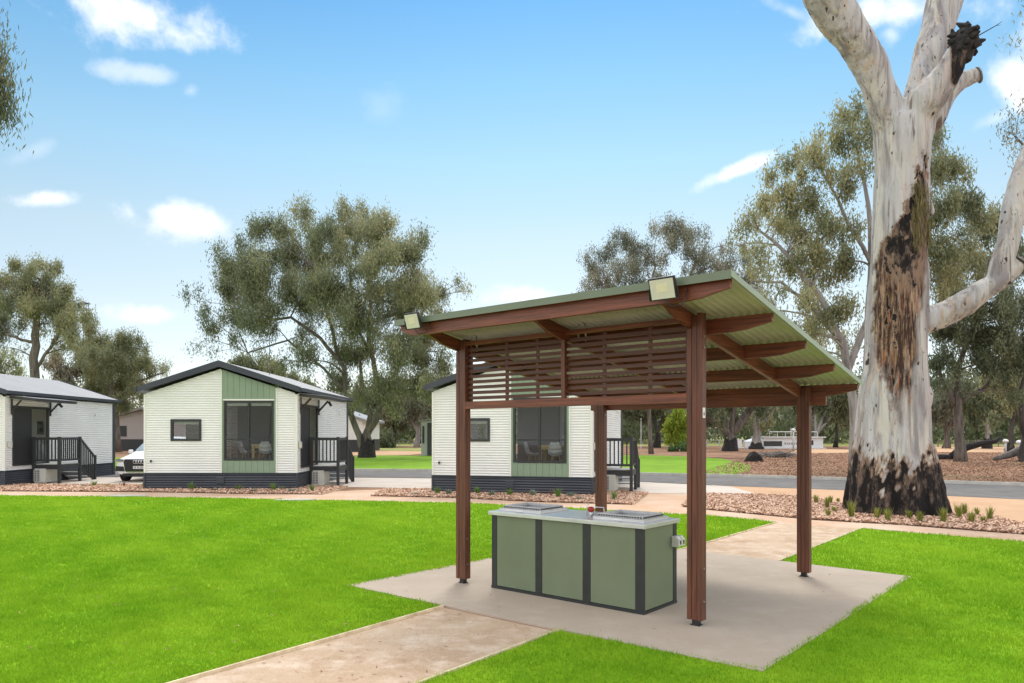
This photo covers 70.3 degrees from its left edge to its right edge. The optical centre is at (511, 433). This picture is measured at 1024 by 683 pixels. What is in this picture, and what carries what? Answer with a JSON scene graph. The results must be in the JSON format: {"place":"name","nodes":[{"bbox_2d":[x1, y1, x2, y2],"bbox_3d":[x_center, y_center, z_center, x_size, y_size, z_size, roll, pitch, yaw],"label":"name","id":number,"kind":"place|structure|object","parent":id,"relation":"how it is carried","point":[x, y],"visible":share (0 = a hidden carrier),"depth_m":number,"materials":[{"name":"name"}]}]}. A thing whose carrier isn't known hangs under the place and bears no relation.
{"place":"outdoors","nodes":[
{"label":"outdoors","id":0,"kind":"place"},
{"bbox_2d":[115,455,431,468],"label":"verge lawn","id":1,"kind":"structure","parent":0,"point":[398,462],"depth_m":44.64,"materials":[{"name":"plant"}]},
{"bbox_2d":[419,419,431,455],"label":"garden shed","id":2,"kind":"structure","parent":1,"relation":"on","point":[426,437],"depth_m":58.51,"materials":[{"name":"green metal"}]},
{"bbox_2d":[427,422,431,455],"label":"ribbed door","id":3,"kind":"structure","parent":2,"relation":"in","point":[429,425],"depth_m":58.37,"materials":[{"name":"metal"}]},
{"bbox_2d":[183,608,550,682],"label":"front path","id":4,"kind":"structure","parent":0,"point":[413,649],"depth_m":5.90,"materials":[{"name":"concrete"}]},
{"bbox_2d":[352,451,420,455],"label":"dirt track","id":5,"kind":"structure","parent":0,"point":[394,453],"depth_m":66.31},
{"bbox_2d":[47,477,751,493],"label":"driveway","id":6,"kind":"structure","parent":0,"point":[651,487],"depth_m":25.35,"materials":[{"name":"concrete"}]},
{"bbox_2d":[34,469,56,482],"bbox_3d":[-16.797,1.492,26.207,0.420,0.500,0.798,0,0,-2],"label":"air conditioner unit","id":7,"kind":"object","parent":6,"relation":"on","point":[44,475],"visible":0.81,"depth_m":25.85,"materials":[{"name":"metal"}]},
{"bbox_2d":[32,437,96,483],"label":"entry deck","id":8,"kind":"structure","parent":6,"relation":"on","point":[82,458],"depth_m":26.38,"materials":[{"name":"grey paint"}]},
{"bbox_2d":[115,437,185,480],"bbox_3d":[-13.779,0.950,28.868,2.240,1.663,4.746,0,0,-4],"label":"parked car","id":9,"kind":"object","parent":6,"relation":"on","point":[128,467],"visible":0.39,"depth_m":26.56,"materials":[{"name":"white paint"}]},
{"bbox_2d":[312,470,328,484],"bbox_3d":[-6.550,1.492,24.871,0.420,0.500,0.798,0,0,0],"label":"air conditioner unit","id":10,"kind":"object","parent":6,"relation":"on","point":[320,477],"visible":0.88,"depth_m":24.49,"materials":[{"name":"metal"}]},
{"bbox_2d":[310,437,353,485],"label":"entry deck","id":11,"kind":"structure","parent":6,"relation":"on","point":[344,453],"depth_m":24.54,"materials":[{"name":"grey paint"}]},
{"bbox_2d":[423,362,621,493],"bbox_3d":[1.205,-0.266,24.582,6.000,4.095,7.410,0,0,15],"label":"cabin","id":12,"kind":"object","parent":6,"relation":"on","point":[498,463],"visible":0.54,"depth_m":21.44,"materials":[{"name":"beige metal"}]},
{"bbox_2d":[470,418,489,441],"bbox_3d":[-1.113,-0.113,21.604,0.970,0.690,0.105,0,0,15],"label":"window","id":13,"kind":"structure","parent":12,"relation":"in","point":[472,420],"depth_m":21.50,"materials":[{"name":"black glass"}]},
{"bbox_2d":[524,442,542,460],"bbox_3d":[0.633,0.674,22.246,0.564,0.861,0.474,0,0,15],"label":"shell chair","id":14,"kind":"object","parent":12,"relation":"on","point":[529,453],"visible":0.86,"depth_m":22.16,"materials":[{"name":"white plastic"}]},
{"bbox_2d":[513,397,566,462],"bbox_3d":[0.809,-0.101,21.081,1.580,1.895,0.105,0,0,15],"label":"window","id":15,"kind":"structure","parent":12,"relation":"in","point":[565,407],"depth_m":21.03,"materials":[{"name":"black metal"}]},
{"bbox_2d":[538,445,566,463],"bbox_3d":[1.347,0.727,22.207,0.960,0.750,0.700,0,0,15],"label":"dining table","id":16,"kind":"object","parent":12,"relation":"on","point":[544,448],"visible":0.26,"depth_m":21.99,"materials":[{"name":"brown wood"}]},
{"bbox_2d":[548,442,563,463],"bbox_3d":[1.319,0.674,21.645,0.474,0.861,0.564,0,0,15],"label":"shell chair","id":17,"kind":"object","parent":12,"relation":"on","point":[554,449],"visible":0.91,"depth_m":21.44,"materials":[{"name":"white plastic"}]},
{"bbox_2d":[594,411,594,471],"bbox_3d":[2.647,0.072,22.009,0.070,2.060,2.040,0,0,15],"label":"entry door","id":18,"kind":"structure","parent":12,"relation":"in","point":[594,411],"depth_m":21.02,"materials":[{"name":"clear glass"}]},
{"bbox_2d":[607,437,639,491],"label":"entry deck","id":19,"kind":"structure","parent":6,"relation":"on","point":[631,471],"depth_m":21.94,"materials":[{"name":"grey paint"}]},
{"bbox_2d":[0,494,1023,682],"bbox_3d":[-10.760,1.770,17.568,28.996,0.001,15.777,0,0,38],"label":"lawn","id":20,"kind":"structure","parent":0,"point":[221,621],"depth_m":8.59,"materials":[{"name":"plant"}]},
{"bbox_2d":[274,499,315,500],"bbox_3d":[-5.737,1.754,19.266,1.100,0.035,0.380,0,0,0],"label":"flat stone","id":21,"kind":"object","parent":20,"relation":"on","point":[295,499],"visible":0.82,"depth_m":19.19,"materials":[{"name":"stone"}]},
{"bbox_2d":[0,490,1023,540],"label":"gravel path","id":22,"kind":"structure","parent":0,"point":[671,503],"depth_m":18.79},
{"bbox_2d":[108,495,146,496],"bbox_3d":[-10.819,1.754,20.518,1.100,0.035,0.380,0,0,0],"label":"flat stone","id":23,"kind":"object","parent":22,"relation":"on","point":[127,495],"visible":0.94,"depth_m":20.43,"materials":[{"name":"stone"}]},
{"bbox_2d":[0,483,1023,533],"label":"bark mulch","id":24,"kind":"object","parent":22,"relation":"on","point":[784,505],"visible":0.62,"depth_m":19.24,"materials":[{"name":"wood"}]},
{"bbox_2d":[607,475,617,490],"bbox_3d":[3.007,1.492,22.327,0.420,0.500,0.798,0,0,15],"label":"air conditioner unit","id":25,"kind":"object","parent":24,"relation":"on","point":[612,482],"visible":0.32,"depth_m":21.95,"materials":[{"name":"metal"}]},
{"bbox_2d":[0,0,1023,434],"label":"sky","id":26,"kind":"structure","parent":0,"point":[523,132],"materials":[{"name":"blue"}]},
{"bbox_2d":[30,435,1023,629],"bbox_3d":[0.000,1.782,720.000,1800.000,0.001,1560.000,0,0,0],"label":"ground","id":27,"kind":"structure","parent":0,"point":[716,452],"depth_m":43.44,"materials":[{"name":"soil"}]},
{"bbox_2d":[0,343,31,376],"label":"bushy tree","id":28,"kind":"object","parent":27,"relation":"on","point":[7,366],"visible":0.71,"depth_m":51.95,"materials":[{"name":"green plant"}]},
{"bbox_2d":[0,1,33,152],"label":"gum tree","id":29,"kind":"object","parent":27,"relation":"on","point":[5,114],"visible":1,"depth_m":11.04,"materials":[{"name":"green plant"}]},
{"bbox_2d":[0,246,97,377],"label":"gum tree","id":30,"kind":"object","parent":27,"relation":"on","point":[30,296],"visible":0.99,"depth_m":59.53,"materials":[{"name":"green plant"}]},
{"bbox_2d":[0,374,120,485],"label":"cabin","id":31,"kind":"object","parent":27,"relation":"on","point":[30,407],"visible":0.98,"depth_m":27.47,"materials":[{"name":"beige metal"}]},
{"bbox_2d":[12,406,48,465],"bbox_3d":[-17.049,0.072,25.798,0.070,2.060,2.040,0,0,-2],"label":"entry door","id":32,"kind":"structure","parent":31,"relation":"in","point":[22,415],"depth_m":25.36,"materials":[{"name":"black glass"}]},
{"bbox_2d":[39,345,83,385],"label":"gum tree","id":33,"kind":"object","parent":27,"relation":"on","point":[61,370],"visible":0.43,"depth_m":89.63,"materials":[{"name":"green plant"}]},
{"bbox_2d":[71,326,99,378],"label":"gum tree","id":34,"kind":"object","parent":27,"relation":"on","point":[80,369],"visible":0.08,"depth_m":90.97,"materials":[{"name":"green plant"}]},
{"bbox_2d":[68,316,172,451],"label":"gum tree","id":35,"kind":"object","parent":27,"relation":"on","point":[120,355],"visible":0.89,"depth_m":69.18,"materials":[{"name":"green plant"}]},
{"bbox_2d":[119,407,185,450],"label":"cabin","id":36,"kind":"object","parent":27,"relation":"on","point":[132,432],"visible":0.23,"depth_m":75.94,"materials":[{"name":"grey paint"}]},
{"bbox_2d":[120,426,126,435],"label":"window","id":37,"kind":"structure","parent":36,"relation":"in","point":[123,429],"depth_m":75.80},
{"bbox_2d":[0,488,340,493],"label":"garden bed","id":38,"kind":"object","parent":27,"relation":"on","point":[189,492],"visible":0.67,"depth_m":21.81,"materials":[{"name":"gravel"}]},
{"bbox_2d":[134,360,353,488],"bbox_3d":[-8.880,-0.266,26.575,6.000,4.095,7.410,0,0,0],"label":"cabin","id":39,"kind":"object","parent":27,"relation":"on","point":[219,409],"visible":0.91,"depth_m":23.07,"materials":[{"name":"beige metal"}]},
{"bbox_2d":[170,419,201,440],"bbox_3d":[-10.335,-0.113,23.093,0.970,0.690,0.105,0,0,0],"label":"window","id":40,"kind":"structure","parent":39,"relation":"in","point":[172,421],"depth_m":23.04,"materials":[{"name":"black metal"}]},
{"bbox_2d":[238,441,256,460],"bbox_3d":[-8.820,0.674,24.170,0.564,0.861,0.474,0,0,0],"label":"shell chair","id":41,"kind":"object","parent":39,"relation":"on","point":[242,450],"visible":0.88,"depth_m":24.22,"materials":[{"name":"white plastic"}]},
{"bbox_2d":[224,401,273,459],"bbox_3d":[-8.345,-0.101,23.093,1.580,1.895,0.105,0,0,0],"label":"window","id":42,"kind":"structure","parent":39,"relation":"in","point":[226,403],"depth_m":23.04,"materials":[{"name":"black glass"}]},
{"bbox_2d":[251,444,271,460],"bbox_3d":[-8.120,0.727,24.320,0.960,0.750,0.700,0,0,0],"label":"dining table","id":43,"kind":"object","parent":39,"relation":"on","point":[254,446],"visible":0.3,"depth_m":24.01,"materials":[{"name":"brown wood"}]},
{"bbox_2d":[259,441,273,460],"bbox_3d":[-8.000,0.674,23.770,0.474,0.861,0.564,0,0,0],"label":"shell chair","id":44,"kind":"object","parent":39,"relation":"on","point":[265,448],"visible":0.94,"depth_m":23.56,"materials":[{"name":"white plastic"}]},
{"bbox_2d":[300,404,317,467],"bbox_3d":[-6.815,0.072,24.470,0.070,2.060,2.040,0,0,0],"label":"entry door","id":45,"kind":"structure","parent":39,"relation":"in","point":[305,416],"depth_m":24.10,"materials":[{"name":"black metal"}]},
{"bbox_2d":[224,351,317,387],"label":"gum tree","id":46,"kind":"object","parent":27,"relation":"on","point":[247,361],"visible":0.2,"depth_m":79.00,"materials":[{"name":"green plant"}]},
{"bbox_2d":[166,605,443,682],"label":"timber edging","id":47,"kind":"object","parent":27,"relation":"on","point":[231,666],"visible":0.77,"depth_m":5.98,"materials":[{"name":"wood"}]},
{"bbox_2d":[172,185,477,457],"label":"gum tree","id":48,"kind":"object","parent":27,"relation":"on","point":[327,291],"visible":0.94,"depth_m":51.53,"materials":[{"name":"green plant"}]},
{"bbox_2d":[348,411,384,451],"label":"cabin","id":49,"kind":"object","parent":27,"relation":"on","point":[361,419],"visible":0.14,"depth_m":70.00,"materials":[{"name":"beige metal"}]},
{"bbox_2d":[362,377,411,446],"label":"gum tree","id":50,"kind":"object","parent":27,"relation":"on","point":[402,427],"visible":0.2,"depth_m":99.47,"materials":[{"name":"green plant"}]},
{"bbox_2d":[356,448,420,455],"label":"dry verge","id":51,"kind":"structure","parent":27,"relation":"on","point":[400,449],"depth_m":81.23,"materials":[{"name":"soil"}]},
{"bbox_2d":[379,427,397,447],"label":"green bush","id":52,"kind":"object","parent":27,"relation":"on","point":[386,441],"visible":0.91,"depth_m":89.65,"materials":[{"name":"green plant"}]},
{"bbox_2d":[380,377,431,446],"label":"gum tree","id":53,"kind":"object","parent":27,"relation":"on","point":[415,416],"visible":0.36,"depth_m":95.00,"materials":[{"name":"green plant"}]},
{"bbox_2d":[414,629,558,682],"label":"timber edging","id":54,"kind":"object","parent":27,"relation":"on","point":[491,655],"visible":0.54,"depth_m":5.73,"materials":[{"name":"wood"}]},
{"bbox_2d":[378,495,632,503],"bbox_3d":[0.015,1.764,20.642,8.095,0.001,4.912,0,0,0],"label":"garden bed","id":55,"kind":"object","parent":27,"relation":"on","point":[517,500],"visible":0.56,"depth_m":19.20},
{"bbox_2d":[347,549,906,671],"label":"concrete slab","id":56,"kind":"structure","parent":27,"relation":"on","point":[755,615],"depth_m":7.41,"materials":[{"name":"concrete"}]},
{"bbox_2d":[488,509,679,614],"bbox_3d":[0.740,1.321,7.945,2.026,0.878,0.738,0,0,40],"label":"barbecue bench","id":57,"kind":"object","parent":56,"relation":"on","point":[576,556],"visible":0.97,"depth_m":7.52,"materials":[{"name":"metal"}]},
{"bbox_2d":[499,502,567,513],"bbox_3d":[0.248,0.851,8.357,0.603,0.062,0.524,0,0,40],"label":"hotplate","id":58,"kind":"object","parent":57,"relation":"on","point":[535,508],"visible":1,"depth_m":8.24,"materials":[{"name":"metal"}]},
{"bbox_2d":[586,504,603,515],"bbox_3d":[0.882,0.820,7.756,0.216,0.125,0.072,0,0,40],"label":"push button control","id":59,"kind":"object","parent":57,"relation":"on","point":[591,511],"visible":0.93,"depth_m":7.76,"materials":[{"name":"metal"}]},
{"bbox_2d":[593,510,668,522],"bbox_3d":[1.231,0.851,7.535,0.603,0.062,0.524,0,0,40],"label":"hotplate","id":60,"kind":"object","parent":57,"relation":"on","point":[632,516],"visible":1,"depth_m":7.43,"materials":[{"name":"metal"}]},
{"bbox_2d":[671,535,684,546],"bbox_3d":[1.720,1.110,7.509,0.088,0.110,0.150,0,0,40],"label":"power outlet","id":61,"kind":"object","parent":57,"relation":"attached to","point":[677,540],"visible":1,"depth_m":7.46,"materials":[{"name":"grey plastic"}]},
{"bbox_2d":[394,270,862,626],"bbox_3d":[1.425,0.232,8.500,4.004,3.057,3.852,0,0,40],"label":"picnic shelter","id":62,"kind":"object","parent":56,"relation":"on","point":[600,352],"visible":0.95,"depth_m":7.60,"materials":[{"name":"wood"}]},
{"bbox_2d":[403,311,430,333],"bbox_3d":[-1.049,-1.212,8.019,0.305,0.238,0.154,0,0,40],"label":"floodlight","id":63,"kind":"object","parent":62,"relation":"attached to","point":[413,320],"visible":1,"depth_m":7.98,"materials":[{"name":"beige metal"}]},
{"bbox_2d":[648,275,688,306],"bbox_3d":[1.294,-1.176,6.060,0.311,0.248,0.156,0,0,40],"label":"floodlight","id":64,"kind":"object","parent":62,"relation":"attached to","point":[664,288],"visible":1,"depth_m":6.02,"materials":[{"name":"beige metal"}]},
{"bbox_2d":[622,409,668,447],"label":"gum tree","id":65,"kind":"object","parent":27,"relation":"on","point":[639,416],"visible":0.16,"depth_m":91.67,"materials":[{"name":"green plant"}]},
{"bbox_2d":[638,409,672,445],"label":"gum tree","id":66,"kind":"object","parent":27,"relation":"on","point":[669,413],"visible":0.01,"depth_m":98.17,"materials":[{"name":"green plant"}]},
{"bbox_2d":[660,409,686,447],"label":"lime tree","id":67,"kind":"object","parent":27,"relation":"on","point":[675,426],"visible":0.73,"depth_m":83.55,"materials":[{"name":"green plant"}]},
{"bbox_2d":[571,204,778,453],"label":"gum tree","id":68,"kind":"object","parent":27,"relation":"on","point":[633,265],"visible":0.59,"depth_m":63.27,"materials":[{"name":"green plant"}]},
{"bbox_2d":[667,440,686,451],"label":"green bush","id":69,"kind":"object","parent":27,"relation":"on","point":[676,449],"visible":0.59,"depth_m":71.89,"materials":[{"name":"green plant"}]},
{"bbox_2d":[684,409,720,430],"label":"gum tree","id":70,"kind":"object","parent":27,"relation":"on","point":[708,424],"visible":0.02,"depth_m":89.76,"materials":[{"name":"green plant"}]},
{"bbox_2d":[677,521,777,549],"bbox_3d":[3.903,1.792,12.751,0.045,0.080,4.508,0,0,38],"label":"timber edging","id":71,"kind":"object","parent":27,"relation":"on","point":[735,534],"visible":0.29,"depth_m":12.78,"materials":[{"name":"wood"}]},
{"bbox_2d":[706,387,771,450],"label":"gum tree","id":72,"kind":"object","parent":27,"relation":"on","point":[732,427],"visible":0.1,"depth_m":73.68,"materials":[{"name":"green plant"}]},
{"bbox_2d":[744,451,763,461],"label":"burnt stump","id":73,"kind":"object","parent":27,"relation":"on","point":[753,456],"visible":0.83,"depth_m":45.70,"materials":[{"name":"brown wood"}]},
{"bbox_2d":[739,386,792,448],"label":"gum tree","id":74,"kind":"object","parent":27,"relation":"on","point":[756,441],"visible":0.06,"depth_m":83.55,"materials":[{"name":"green plant"}]},
{"bbox_2d":[758,449,796,457],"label":"brush pile","id":75,"kind":"object","parent":27,"relation":"on","point":[776,454],"visible":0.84,"depth_m":53.32,"materials":[{"name":"grey wood"}]},
{"bbox_2d":[742,431,825,448],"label":"houseboat","id":76,"kind":"object","parent":27,"relation":"on","point":[777,442],"visible":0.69,"depth_m":86.00,"materials":[{"name":"white paint"}]},
{"bbox_2d":[764,441,781,445],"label":"window","id":77,"kind":"structure","parent":76,"relation":"in","point":[766,443],"depth_m":85.92,"materials":[{"name":"glass"}]},
{"bbox_2d":[789,449,848,453],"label":"orange clearing","id":78,"kind":"structure","parent":27,"relation":"on","point":[814,451],"depth_m":72.17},
{"bbox_2d":[785,383,857,436],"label":"gum tree","id":79,"kind":"object","parent":27,"relation":"on","point":[838,408],"visible":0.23,"depth_m":87.74,"materials":[{"name":"green plant"}]},
{"bbox_2d":[816,397,849,446],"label":"gum tree","id":80,"kind":"object","parent":27,"relation":"on","point":[836,423],"visible":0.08,"depth_m":93.73,"materials":[{"name":"green plant"}]},
{"bbox_2d":[778,528,901,560],"bbox_3d":[5.350,1.792,11.613,0.720,0.080,4.456,0,0,40],"label":"timber edging","id":81,"kind":"object","parent":27,"relation":"on","point":[833,539],"visible":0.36,"depth_m":12.12,"materials":[{"name":"wood"}]},
{"bbox_2d":[685,506,1023,533],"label":"garden bed","id":82,"kind":"object","parent":27,"relation":"on","point":[872,522],"visible":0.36,"depth_m":14.28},
{"bbox_2d":[847,499,858,516],"bbox_3d":[7.066,1.560,15.119,0.273,0.405,0.301,0,0,0],"label":"grass tuft","id":83,"kind":"object","parent":82,"relation":"on","point":[851,509],"visible":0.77,"depth_m":15.10,"materials":[{"name":"plant"}]},
{"bbox_2d":[884,508,892,519],"bbox_3d":[7.502,1.607,14.537,0.237,0.310,0.242,0,0,-15],"label":"grass tuft","id":84,"kind":"object","parent":82,"relation":"on","point":[887,512],"visible":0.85,"depth_m":14.50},
{"bbox_2d":[916,511,926,520],"bbox_3d":[8.083,1.639,14.398,0.229,0.246,0.218,0,0,0],"label":"grass tuft","id":85,"kind":"object","parent":82,"relation":"on","point":[920,516],"visible":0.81,"depth_m":14.38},
{"bbox_2d":[936,507,947,521],"bbox_3d":[8.444,1.588,14.240,0.254,0.348,0.257,0,0,0],"label":"grass tuft","id":86,"kind":"object","parent":82,"relation":"on","point":[943,516],"visible":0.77,"depth_m":14.22,"materials":[{"name":"plant"}]},
{"bbox_2d":[954,504,964,516],"bbox_3d":[9.252,1.583,15.062,0.280,0.357,0.276,0,0,0],"label":"grass tuft","id":87,"kind":"object","parent":82,"relation":"on","point":[958,511],"visible":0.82,"depth_m":15.02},
{"bbox_2d":[966,509,978,521],"bbox_3d":[9.000,1.616,14.255,0.265,0.292,0.235,0,0,0],"label":"grass tuft","id":88,"kind":"object","parent":82,"relation":"on","point":[971,516],"visible":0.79,"depth_m":14.24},
{"bbox_2d":[984,505,994,518],"bbox_3d":[9.749,1.604,14.831,0.250,0.317,0.249,0,0,-34],"label":"grass tuft","id":89,"kind":"object","parent":82,"relation":"on","point":[989,513],"visible":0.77,"depth_m":14.82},
{"bbox_2d":[706,452,1023,481],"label":"leaf litter","id":90,"kind":"object","parent":27,"relation":"on","point":[969,454],"visible":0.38,"depth_m":38.60,"materials":[{"name":"plant"}]},
{"bbox_2d":[715,485,1023,521],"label":"sand strip","id":91,"kind":"object","parent":27,"relation":"on","point":[1011,509],"visible":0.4,"depth_m":19.02,"materials":[{"name":"sand"}]},
{"bbox_2d":[724,87,1018,466],"bbox_3d":[18.534,-8.085,37.836,14.151,19.984,8.556,0,0,0],"label":"gum tree","id":92,"kind":"object","parent":27,"relation":"on","point":[951,263],"visible":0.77,"depth_m":36.64,"materials":[{"name":"green plant"}]},
{"bbox_2d":[802,0,1023,515],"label":"red gum tree","id":93,"kind":"object","parent":27,"relation":"on","point":[894,464],"visible":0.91,"depth_m":15.80,"materials":[{"name":"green plant"}]},
{"bbox_2d":[937,454,952,459],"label":"fallen log","id":94,"kind":"object","parent":27,"relation":"on","point":[943,456],"visible":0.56,"depth_m":49.82,"materials":[{"name":"brown wood"}]},
{"bbox_2d":[931,374,966,447],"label":"gum tree","id":95,"kind":"object","parent":27,"relation":"on","point":[942,415],"visible":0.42,"depth_m":87.16,"materials":[{"name":"green plant"}]},
{"bbox_2d":[949,436,1001,455],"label":"fallen log","id":96,"kind":"object","parent":27,"relation":"on","point":[973,445],"visible":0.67,"depth_m":49.84,"materials":[{"name":"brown wood"}]},
{"bbox_2d":[928,194,1023,461],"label":"gum tree","id":97,"kind":"object","parent":27,"relation":"on","point":[1004,340],"visible":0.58,"depth_m":45.16,"materials":[{"name":"green plant"}]},
{"bbox_2d":[936,447,1015,452],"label":"orange clearing","id":98,"kind":"structure","parent":27,"relation":"on","point":[979,449],"depth_m":81.28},
{"bbox_2d":[937,440,1017,446],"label":"post fence","id":99,"kind":"object","parent":98,"relation":"on","point":[938,443],"visible":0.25,"depth_m":95.98,"materials":[{"name":"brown wood"}]},
{"bbox_2d":[961,375,1010,448],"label":"gum tree","id":100,"kind":"object","parent":27,"relation":"on","point":[977,406],"visible":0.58,"depth_m":85.17,"materials":[{"name":"green plant"}]},
{"bbox_2d":[978,348,1023,451],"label":"gum tree","id":101,"kind":"object","parent":27,"relation":"on","point":[1007,408],"visible":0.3,"depth_m":71.85,"materials":[{"name":"green plant"}]},
{"bbox_2d":[992,446,1019,459],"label":"fallen log","id":102,"kind":"object","parent":27,"relation":"on","point":[1011,453],"visible":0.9,"depth_m":46.85,"materials":[{"name":"grey wood"}]},
{"bbox_2d":[990,86,1023,174],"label":"gum tree","id":103,"kind":"object","parent":27,"relation":"on","point":[1014,134],"visible":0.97,"depth_m":23.83,"materials":[{"name":"green plant"}]},
{"bbox_2d":[995,331,1023,461],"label":"gum tree","id":104,"kind":"object","parent":27,"relation":"on","point":[1020,455],"visible":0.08,"depth_m":45.80,"materials":[{"name":"green plant"}]},
{"bbox_2d":[97,471,1023,498],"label":"road","id":105,"kind":"structure","parent":0,"point":[993,491],"depth_m":26.33,"materials":[{"name":"asphalt"}]},
{"bbox_2d":[354,469,1023,485],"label":"kerb","id":106,"kind":"structure","parent":105,"relation":"on","point":[845,478],"depth_m":29.08,"materials":[{"name":"concrete"}]},
{"bbox_2d":[622,455,749,473],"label":"verge lawn","id":107,"kind":"structure","parent":0,"point":[662,464],"depth_m":41.75,"materials":[{"name":"plant"}]},
{"bbox_2d":[396,436,1020,445],"bbox_3d":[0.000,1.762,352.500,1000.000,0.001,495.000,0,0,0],"label":"field","id":108,"kind":"structure","parent":0,"point":[713,443],"depth_m":118.24,"materials":[{"name":"brown soil"}]},
{"bbox_2d":[25,345,1020,444],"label":"woodland","id":109,"kind":"object","parent":108,"relation":"on","point":[641,433],"visible":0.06,"depth_m":128.10,"materials":[{"name":"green plant"}]},
{"bbox_2d":[686,523,855,559],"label":"side path","id":110,"kind":"structure","parent":0,"point":[776,541],"depth_m":11.95,"materials":[{"name":"concrete"}]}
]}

